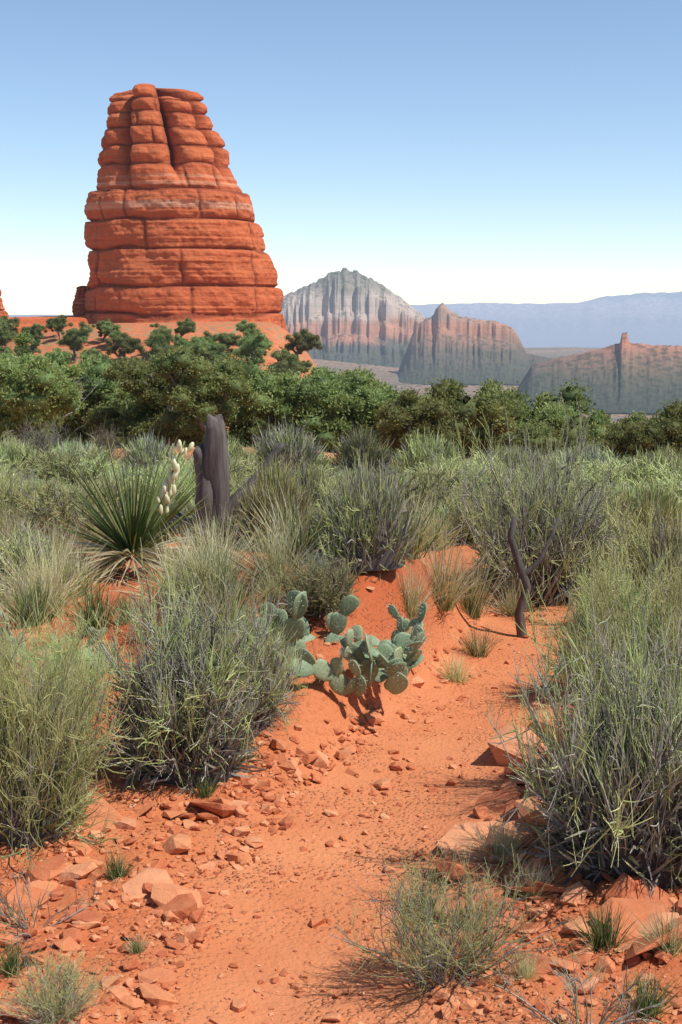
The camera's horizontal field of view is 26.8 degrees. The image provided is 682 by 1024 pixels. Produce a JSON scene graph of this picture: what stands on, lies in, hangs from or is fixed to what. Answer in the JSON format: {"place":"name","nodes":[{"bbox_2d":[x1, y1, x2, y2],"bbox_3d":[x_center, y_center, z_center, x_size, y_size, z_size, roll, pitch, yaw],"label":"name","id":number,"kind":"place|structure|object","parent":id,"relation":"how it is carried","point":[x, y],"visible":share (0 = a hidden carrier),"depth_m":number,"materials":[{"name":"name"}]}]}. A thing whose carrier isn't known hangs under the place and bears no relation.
{"place":"outdoors","nodes":[
{"label":"outdoors","id":0,"kind":"place"},
{"bbox_2d":[7,316,94,340],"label":"shoulder rock","id":1,"kind":"object","parent":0,"point":[29,321],"visible":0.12,"depth_m":283.82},
{"bbox_2d":[0,314,681,1023],"bbox_3d":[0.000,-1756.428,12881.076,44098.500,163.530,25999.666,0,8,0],"label":"ground","id":2,"kind":"structure","parent":0,"point":[320,700],"depth_m":4.53,"materials":[{"name":"red soil"}]},
{"bbox_2d":[0,434,40,476],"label":"shrub","id":3,"kind":"object","parent":2,"relation":"on","point":[9,456],"visible":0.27,"depth_m":13.17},
{"bbox_2d":[0,937,46,977],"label":"grass tuft","id":4,"kind":"object","parent":2,"relation":"on","point":[13,959],"visible":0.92,"depth_m":3.53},
{"bbox_2d":[0,468,47,515],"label":"shrub","id":5,"kind":"object","parent":2,"relation":"on","point":[3,488],"visible":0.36,"depth_m":10.42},
{"bbox_2d":[0,574,75,627],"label":"grass tuft","id":6,"kind":"object","parent":2,"relation":"on","point":[42,607],"visible":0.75,"depth_m":6.87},
{"bbox_2d":[0,561,76,624],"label":"grass tuft","id":7,"kind":"object","parent":2,"relation":"on","point":[19,591],"visible":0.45,"depth_m":7.05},
{"bbox_2d":[0,330,87,435],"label":"juniper","id":8,"kind":"object","parent":2,"relation":"on","point":[38,385],"visible":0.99,"depth_m":32.72,"materials":[{"name":"green plant"}]},
{"bbox_2d":[0,518,88,605],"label":"shrub","id":9,"kind":"object","parent":2,"relation":"on","point":[17,546],"visible":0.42,"depth_m":7.99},
{"bbox_2d":[0,861,100,952],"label":"dry twigs","id":10,"kind":"object","parent":2,"relation":"on","point":[17,922],"visible":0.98,"depth_m":3.75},
{"bbox_2d":[2,410,103,459],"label":"dead shrub","id":11,"kind":"object","parent":2,"relation":"on","point":[37,440],"visible":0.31,"depth_m":14.05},
{"bbox_2d":[0,348,119,448],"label":"juniper","id":12,"kind":"object","parent":2,"relation":"on","point":[95,372],"visible":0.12,"depth_m":46.23,"materials":[{"name":"green plant"}]},
{"bbox_2d":[1,433,122,483],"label":"shrub","id":13,"kind":"object","parent":2,"relation":"on","point":[46,461],"visible":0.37,"depth_m":12.93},
{"bbox_2d":[0,526,127,606],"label":"grass tuft","id":14,"kind":"object","parent":2,"relation":"on","point":[42,563],"visible":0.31,"depth_m":7.46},
{"bbox_2d":[0,589,128,722],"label":"shrub","id":15,"kind":"object","parent":2,"relation":"on","point":[50,655],"visible":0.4,"depth_m":5.43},
{"bbox_2d":[0,934,129,1023],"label":"shrub","id":16,"kind":"object","parent":2,"relation":"on","point":[64,995],"visible":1,"depth_m":3.30,"materials":[{"name":"plant"}]},
{"bbox_2d":[0,518,133,588],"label":"grass tuft","id":17,"kind":"object","parent":2,"relation":"on","point":[65,570],"visible":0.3,"depth_m":8.08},
{"bbox_2d":[56,321,93,350],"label":"juniper","id":18,"kind":"object","parent":2,"relation":"on","point":[71,341],"visible":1,"depth_m":240.21,"materials":[{"name":"green plant"}]},
{"bbox_2d":[0,555,150,883],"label":"shrub","id":19,"kind":"object","parent":2,"relation":"on","point":[59,731],"depth_m":4.30,"materials":[{"name":"plant"}]},
{"bbox_2d":[39,544,116,597],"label":"grass tuft","id":20,"kind":"object","parent":2,"relation":"on","point":[81,577],"visible":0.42,"depth_m":8.05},
{"bbox_2d":[0,469,162,540],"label":"shrub","id":21,"kind":"object","parent":2,"relation":"on","point":[63,510],"visible":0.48,"depth_m":9.90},
{"bbox_2d":[27,448,135,484],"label":"shrub","id":22,"kind":"object","parent":2,"relation":"on","point":[91,466],"visible":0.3,"depth_m":12.82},
{"bbox_2d":[17,466,153,509],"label":"shrub","id":23,"kind":"object","parent":2,"relation":"on","point":[58,483],"visible":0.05,"depth_m":10.63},
{"bbox_2d":[45,576,138,635],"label":"grass tuft","id":24,"kind":"object","parent":2,"relation":"on","point":[92,607],"visible":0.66,"depth_m":6.30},
{"bbox_2d":[91,848,140,881],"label":"grass tuft","id":25,"kind":"object","parent":2,"relation":"on","point":[118,871],"visible":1,"depth_m":4.10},
{"bbox_2d":[0,797,237,1022],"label":"stones","id":26,"kind":"object","parent":2,"relation":"on","point":[45,871],"visible":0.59,"depth_m":4.04,"materials":[{"name":"stone"}]},
{"bbox_2d":[104,332,146,357],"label":"juniper","id":27,"kind":"object","parent":2,"relation":"on","point":[123,339],"visible":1,"depth_m":236.32,"materials":[{"name":"green plant"}]},
{"bbox_2d":[39,421,214,587],"bbox_3d":[-1.235,0.026,8.634,1.108,1.170,1.091,-6,10,-34],"label":"yucca","id":28,"kind":"object","parent":2,"relation":"on","point":[126,541],"visible":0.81,"depth_m":8.61,"materials":[{"name":"green plant"}]},
{"bbox_2d":[144,440,193,539],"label":"yucca flower stalk","id":29,"kind":"object","parent":28,"relation":"on","point":[168,485],"visible":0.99,"depth_m":8.53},
{"bbox_2d":[75,352,186,444],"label":"juniper","id":30,"kind":"object","parent":2,"relation":"on","point":[107,397],"visible":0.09,"depth_m":46.72,"materials":[{"name":"green plant"}]},
{"bbox_2d":[113,430,183,471],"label":"shrub","id":31,"kind":"object","parent":2,"relation":"on","point":[145,446],"visible":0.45,"depth_m":14.51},
{"bbox_2d":[145,328,174,354],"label":"juniper","id":32,"kind":"object","parent":2,"relation":"on","point":[157,342],"visible":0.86,"depth_m":228.01,"materials":[{"name":"green plant"}]},
{"bbox_2d":[129,450,195,496],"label":"shrub","id":33,"kind":"object","parent":2,"relation":"on","point":[186,468],"visible":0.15,"depth_m":11.47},
{"bbox_2d":[81,352,253,448],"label":"juniper","id":34,"kind":"object","parent":2,"relation":"on","point":[148,412],"visible":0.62,"depth_m":40.58,"materials":[{"name":"green plant"}]},
{"bbox_2d":[108,527,240,604],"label":"grass tuft","id":35,"kind":"object","parent":2,"relation":"on","point":[165,567],"visible":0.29,"depth_m":6.35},
{"bbox_2d":[105,354,246,446],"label":"juniper","id":36,"kind":"object","parent":2,"relation":"on","point":[125,401],"visible":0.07,"depth_m":45.13,"materials":[{"name":"green plant"}]},
{"bbox_2d":[63,538,302,794],"bbox_3d":[-0.509,0.552,4.939,0.759,0.960,0.882,3,9,21],"label":"shrub","id":37,"kind":"object","parent":2,"relation":"on","point":[222,678],"depth_m":4.81,"materials":[{"name":"plant"}]},
{"bbox_2d":[84,83,286,330],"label":"butte","id":38,"kind":"object","parent":2,"relation":"on","point":[173,232],"visible":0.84,"depth_m":281.07,"materials":[{"name":"stone"}]},
{"bbox_2d":[135,443,263,486],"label":"shrub","id":39,"kind":"object","parent":2,"relation":"on","point":[233,474],"visible":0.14,"depth_m":12.24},
{"bbox_2d":[130,517,276,593],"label":"grass tuft","id":40,"kind":"object","parent":2,"relation":"on","point":[207,552],"visible":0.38,"depth_m":6.22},
{"bbox_2d":[178,337,228,364],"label":"juniper","id":41,"kind":"object","parent":2,"relation":"on","point":[204,348],"visible":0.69,"depth_m":229.66,"materials":[{"name":"green plant"}]},
{"bbox_2d":[154,544,253,617],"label":"grass tuft","id":42,"kind":"object","parent":2,"relation":"on","point":[202,575],"visible":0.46,"depth_m":6.06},
{"bbox_2d":[139,503,268,564],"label":"grass tuft","id":43,"kind":"object","parent":2,"relation":"on","point":[211,535],"visible":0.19,"depth_m":7.87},
{"bbox_2d":[150,343,259,435],"bbox_3d":[-3.688,-3.337,38.886,3.396,2.490,2.272,-4,9,-24],"label":"juniper","id":44,"kind":"object","parent":2,"relation":"on","point":[199,380],"visible":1,"depth_m":38.34,"materials":[{"name":"green plant"}]},
{"bbox_2d":[173,509,246,547],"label":"shrub","id":45,"kind":"object","parent":2,"relation":"on","point":[210,529],"visible":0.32,"depth_m":9.82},
{"bbox_2d":[185,395,268,447],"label":"juniper","id":46,"kind":"object","parent":2,"relation":"on","point":[244,429],"visible":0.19,"depth_m":49.82,"materials":[{"name":"green plant"}]},
{"bbox_2d":[174,413,285,531],"bbox_3d":[-0.770,-0.184,9.913,0.789,1.006,0.269,0,8,0],"label":"stump","id":47,"kind":"object","parent":2,"relation":"on","point":[210,453],"visible":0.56,"depth_m":9.84,"materials":[{"name":"grey wood"}]},
{"bbox_2d":[170,548,292,636],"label":"shrub","id":48,"kind":"object","parent":2,"relation":"on","point":[222,594],"visible":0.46,"depth_m":5.93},
{"bbox_2d":[231,331,273,364],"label":"juniper","id":49,"kind":"object","parent":2,"relation":"on","point":[257,344],"visible":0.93,"depth_m":231.51,"materials":[{"name":"green plant"}]},
{"bbox_2d":[210,585,308,731],"bbox_3d":[-0.340,0.561,5.310,0.423,0.626,0.438,3,9,21],"label":"shrub","id":50,"kind":"object","parent":2,"relation":"on","point":[281,659],"depth_m":5.27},
{"bbox_2d":[229,454,318,552],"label":"clump","id":51,"kind":"object","parent":2,"relation":"on","point":[272,481],"visible":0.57,"depth_m":9.56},
{"bbox_2d":[211,505,340,584],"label":"grass tuft","id":52,"kind":"object","parent":2,"relation":"on","point":[278,564],"visible":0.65,"depth_m":6.22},
{"bbox_2d":[228,474,337,563],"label":"grass tuft","id":53,"kind":"object","parent":2,"relation":"on","point":[300,536],"visible":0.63,"depth_m":6.44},
{"bbox_2d":[246,414,331,475],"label":"shrub","id":54,"kind":"object","parent":2,"relation":"on","point":[294,449],"visible":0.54,"depth_m":14.58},
{"bbox_2d":[233,354,352,445],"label":"juniper","id":55,"kind":"object","parent":2,"relation":"on","point":[286,394],"visible":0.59,"depth_m":44.08,"materials":[{"name":"green plant"}]},
{"bbox_2d":[229,452,356,496],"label":"shrub","id":56,"kind":"object","parent":2,"relation":"on","point":[245,470],"visible":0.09,"depth_m":11.37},
{"bbox_2d":[284,328,324,354],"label":"juniper","id":57,"kind":"object","parent":2,"relation":"on","point":[298,339],"visible":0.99,"depth_m":249.53,"materials":[{"name":"green plant"}]},
{"bbox_2d":[291,454,338,513],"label":"shrub","id":58,"kind":"object","parent":2,"relation":"on","point":[308,479],"visible":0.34,"depth_m":10.32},
{"bbox_2d":[274,547,368,618],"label":"shrub","id":59,"kind":"object","parent":2,"relation":"on","point":[323,599],"visible":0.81,"depth_m":5.95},
{"bbox_2d":[0,634,681,1023],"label":"stones","id":60,"kind":"object","parent":2,"relation":"on","point":[440,994],"visible":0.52,"depth_m":3.94,"materials":[{"name":"stone"}]},
{"bbox_2d":[0,555,681,1023],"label":"pebbles","id":61,"kind":"object","parent":2,"relation":"on","point":[296,987],"visible":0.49,"depth_m":4.21,"materials":[{"name":"stone"}]},
{"bbox_2d":[257,590,426,695],"bbox_3d":[-0.006,0.492,5.707,0.709,0.418,0.547,0,8,0],"label":"prickly pear","id":62,"kind":"object","parent":2,"relation":"on","point":[315,668],"visible":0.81,"depth_m":5.63,"materials":[{"name":"plant"}]},
{"bbox_2d":[289,366,396,452],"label":"juniper","id":63,"kind":"object","parent":2,"relation":"on","point":[342,405],"visible":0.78,"depth_m":42.60,"materials":[{"name":"green plant"}]},
{"bbox_2d":[307,469,398,566],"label":"shrub","id":64,"kind":"object","parent":2,"relation":"on","point":[347,519],"visible":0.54,"depth_m":6.32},
{"bbox_2d":[24,663,681,1023],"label":"stones","id":65,"kind":"object","parent":2,"relation":"on","point":[180,902],"visible":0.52,"depth_m":3.93,"materials":[{"name":"stone"}]},
{"bbox_2d":[324,422,397,477],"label":"shrub","id":66,"kind":"object","parent":2,"relation":"on","point":[359,442],"visible":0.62,"depth_m":13.84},
{"bbox_2d":[309,448,424,582],"bbox_3d":[0.105,0.024,6.446,0.513,0.678,0.514,5,9,29],"label":"shrub","id":67,"kind":"object","parent":2,"relation":"on","point":[389,558],"visible":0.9,"depth_m":6.34,"materials":[{"name":"plant"}]},
{"bbox_2d":[315,458,486,519],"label":"shrub","id":68,"kind":"object","parent":2,"relation":"on","point":[440,491],"visible":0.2,"depth_m":10.27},
{"bbox_2d":[388,552,448,617],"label":"clump","id":69,"kind":"object","parent":2,"relation":"on","point":[411,610],"visible":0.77,"depth_m":6.51,"materials":[{"name":"beige plant"}]},
{"bbox_2d":[376,387,473,455],"bbox_3d":[1.927,-2.088,34.490,1.870,1.839,3.121,4,9,25],"label":"juniper","id":70,"kind":"object","parent":2,"relation":"on","point":[430,416],"visible":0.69,"depth_m":33.92,"materials":[{"name":"green plant"}]},
{"bbox_2d":[385,426,469,476],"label":"shrub","id":71,"kind":"object","parent":2,"relation":"on","point":[420,452],"visible":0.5,"depth_m":13.65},
{"bbox_2d":[346,376,517,459],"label":"juniper","id":72,"kind":"object","parent":2,"relation":"on","point":[465,406],"visible":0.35,"depth_m":41.72,"materials":[{"name":"green plant"}]},
{"bbox_2d":[388,475,480,559],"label":"grass tuft","id":73,"kind":"object","parent":2,"relation":"on","point":[423,542],"visible":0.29,"depth_m":6.83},
{"bbox_2d":[409,489,480,549],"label":"grass tuft","id":74,"kind":"object","parent":2,"relation":"on","point":[437,519],"visible":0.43,"depth_m":9.60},
{"bbox_2d":[328,839,581,1001],"bbox_3d":[0.269,1.016,3.527,0.531,0.361,0.567,7,11,40],"label":"shrub","id":75,"kind":"object","parent":2,"relation":"on","point":[430,957],"visible":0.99,"depth_m":3.53,"materials":[{"name":"plant"}]},
{"bbox_2d":[430,648,482,683],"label":"grass tuft","id":76,"kind":"object","parent":2,"relation":"on","point":[452,677],"visible":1,"depth_m":6.48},
{"bbox_2d":[418,523,515,611],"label":"clump","id":77,"kind":"object","parent":2,"relation":"on","point":[446,602],"visible":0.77,"depth_m":7.06,"materials":[{"name":"green plant"}]},
{"bbox_2d":[397,448,544,495],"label":"shrub","id":78,"kind":"object","parent":2,"relation":"on","point":[474,464],"visible":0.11,"depth_m":11.46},
{"bbox_2d":[443,480,499,542],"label":"shrub","id":79,"kind":"object","parent":2,"relation":"on","point":[457,521],"visible":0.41,"depth_m":9.70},
{"bbox_2d":[446,542,514,619],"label":"clump","id":80,"kind":"object","parent":2,"relation":"on","point":[473,605],"visible":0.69,"depth_m":7.59,"materials":[{"name":"green plant"}]},
{"bbox_2d":[450,622,512,657],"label":"grass tuft","id":81,"kind":"object","parent":2,"relation":"on","point":[473,649],"visible":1,"depth_m":6.93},
{"bbox_2d":[451,809,539,864],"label":"grass tuft","id":82,"kind":"object","parent":2,"relation":"on","point":[502,849],"visible":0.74,"depth_m":4.29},
{"bbox_2d":[483,574,558,616],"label":"grass tuft","id":83,"kind":"object","parent":2,"relation":"on","point":[509,608],"visible":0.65,"depth_m":7.83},
{"bbox_2d":[467,378,595,455],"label":"juniper","id":84,"kind":"object","parent":2,"relation":"on","point":[518,401],"visible":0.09,"depth_m":51.13,"materials":[{"name":"green plant"}]},
{"bbox_2d":[507,516,560,637],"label":"dead branch","id":85,"kind":"object","parent":2,"relation":"on","point":[523,573],"visible":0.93,"depth_m":7.32,"materials":[{"name":"brown wood"}]},
{"bbox_2d":[444,389,640,611],"bbox_3d":[1.095,0.076,8.079,1.096,1.528,1.068,5,10,34],"label":"tall shrub","id":86,"kind":"object","parent":2,"relation":"on","point":[544,510],"visible":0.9,"depth_m":8.00,"materials":[{"name":"plant"}]},
{"bbox_2d":[469,454,618,602],"bbox_3d":[1.225,0.159,8.467,0.917,1.012,0.915,-1,8,-9],"label":"shrub","id":87,"kind":"object","parent":2,"relation":"on","point":[556,592],"visible":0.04,"depth_m":8.32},
{"bbox_2d":[498,411,594,461],"bbox_3d":[5.117,-1.537,35.781,2.442,1.878,2.799,1,8,9],"label":"juniper","id":88,"kind":"object","parent":2,"relation":"on","point":[538,427],"visible":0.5,"depth_m":35.17,"materials":[{"name":"green plant"}]},
{"bbox_2d":[483,395,610,447],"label":"juniper","id":89,"kind":"object","parent":2,"relation":"on","point":[554,416],"visible":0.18,"depth_m":48.61,"materials":[{"name":"green plant"}]},
{"bbox_2d":[432,721,681,977],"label":"stones","id":90,"kind":"object","parent":2,"relation":"on","point":[503,801],"visible":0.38,"depth_m":3.91,"materials":[{"name":"stone"}]},
{"bbox_2d":[480,556,681,896],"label":"shrub","id":91,"kind":"object","parent":2,"relation":"on","point":[672,716],"visible":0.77,"depth_m":3.90,"materials":[{"name":"plant"}]},
{"bbox_2d":[545,436,618,478],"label":"shrub","id":92,"kind":"object","parent":2,"relation":"on","point":[594,455],"visible":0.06,"depth_m":12.54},
{"bbox_2d":[492,924,675,1023],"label":"white twigs","id":93,"kind":"object","parent":2,"relation":"on","point":[575,998],"visible":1,"depth_m":3.16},
{"bbox_2d":[515,666,681,899],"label":"shrub","id":94,"kind":"object","parent":2,"relation":"on","point":[660,859],"visible":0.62,"depth_m":3.89,"materials":[{"name":"plant"}]},
{"bbox_2d":[517,332,681,413],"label":"rock ridge","id":95,"kind":"object","parent":2,"relation":"on","point":[625,375],"visible":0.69,"depth_m":2324.24,"materials":[{"name":"stone"}]},
{"bbox_2d":[519,508,681,764],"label":"tea shrub","id":96,"kind":"object","parent":2,"relation":"on","point":[628,621],"visible":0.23,"depth_m":4.75,"materials":[{"name":"plant"}]},
{"bbox_2d":[521,510,681,698],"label":"tea shrub","id":97,"kind":"object","parent":2,"relation":"on","point":[595,586],"visible":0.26,"depth_m":6.03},
{"bbox_2d":[565,898,642,953],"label":"grass tuft","id":98,"kind":"object","parent":2,"relation":"on","point":[603,937],"visible":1,"depth_m":3.55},
{"bbox_2d":[546,577,665,694],"bbox_3d":[1.182,0.539,6.129,0.595,0.587,0.592,-5,9,-29],"label":"shrub","id":99,"kind":"object","parent":2,"relation":"on","point":[572,630],"visible":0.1,"depth_m":6.07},
{"bbox_2d":[563,469,651,542],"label":"shrub","id":100,"kind":"object","parent":2,"relation":"on","point":[623,505],"visible":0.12,"depth_m":9.40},
{"bbox_2d":[568,594,681,721],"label":"shrub","id":101,"kind":"object","parent":2,"relation":"on","point":[643,646],"visible":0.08,"depth_m":4.75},
{"bbox_2d":[573,445,680,490],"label":"shrub","id":102,"kind":"object","parent":2,"relation":"on","point":[614,475],"visible":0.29,"depth_m":11.55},
{"bbox_2d":[596,421,667,465],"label":"juniper","id":103,"kind":"object","parent":2,"relation":"on","point":[630,444],"visible":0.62,"depth_m":43.00,"materials":[{"name":"green plant"}]},
{"bbox_2d":[584,491,681,595],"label":"shrub","id":104,"kind":"object","parent":2,"relation":"on","point":[631,551],"visible":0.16,"depth_m":7.42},
{"bbox_2d":[590,399,681,460],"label":"juniper","id":105,"kind":"object","parent":2,"relation":"on","point":[669,420],"visible":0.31,"depth_m":45.08,"materials":[{"name":"green plant"}]},
{"bbox_2d":[604,966,681,1019],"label":"grass tuft","id":106,"kind":"object","parent":2,"relation":"on","point":[646,1000],"visible":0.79,"depth_m":3.22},
{"bbox_2d":[611,470,681,547],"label":"shrub","id":107,"kind":"object","parent":2,"relation":"on","point":[666,505],"visible":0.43,"depth_m":9.59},
{"bbox_2d":[619,455,681,499],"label":"shrub","id":108,"kind":"object","parent":2,"relation":"on","point":[664,479],"visible":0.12,"depth_m":10.87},
{"bbox_2d":[620,439,681,483],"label":"shrub","id":109,"kind":"object","parent":2,"relation":"on","point":[655,457],"visible":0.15,"depth_m":11.70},
{"bbox_2d":[629,511,681,612],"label":"shrub","id":110,"kind":"object","parent":2,"relation":"on","point":[656,545],"visible":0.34,"depth_m":6.73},
{"bbox_2d":[629,901,681,957],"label":"grass tuft","id":111,"kind":"object","parent":2,"relation":"on","point":[672,943],"visible":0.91,"depth_m":3.50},
{"bbox_2d":[0,0,681,314],"label":"sky","id":112,"kind":"structure","parent":0,"point":[433,151],"materials":[{"name":"blue"}]},
{"bbox_2d":[279,267,424,367],"bbox_3d":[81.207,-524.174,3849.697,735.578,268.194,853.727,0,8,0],"label":"mountain","id":113,"kind":"structure","parent":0,"point":[345,314],"depth_m":3803.62,"materials":[{"name":"stone"}]},
{"bbox_2d":[398,303,551,384],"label":"butte","id":114,"kind":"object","parent":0,"point":[446,342],"depth_m":3146.24,"materials":[{"name":"stone"}]},
{"bbox_2d":[411,291,681,347],"bbox_3d":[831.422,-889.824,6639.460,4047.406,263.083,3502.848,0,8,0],"label":"mesa","id":115,"kind":"structure","parent":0,"point":[642,318],"depth_m":5817.55,"materials":[{"name":"stone"}]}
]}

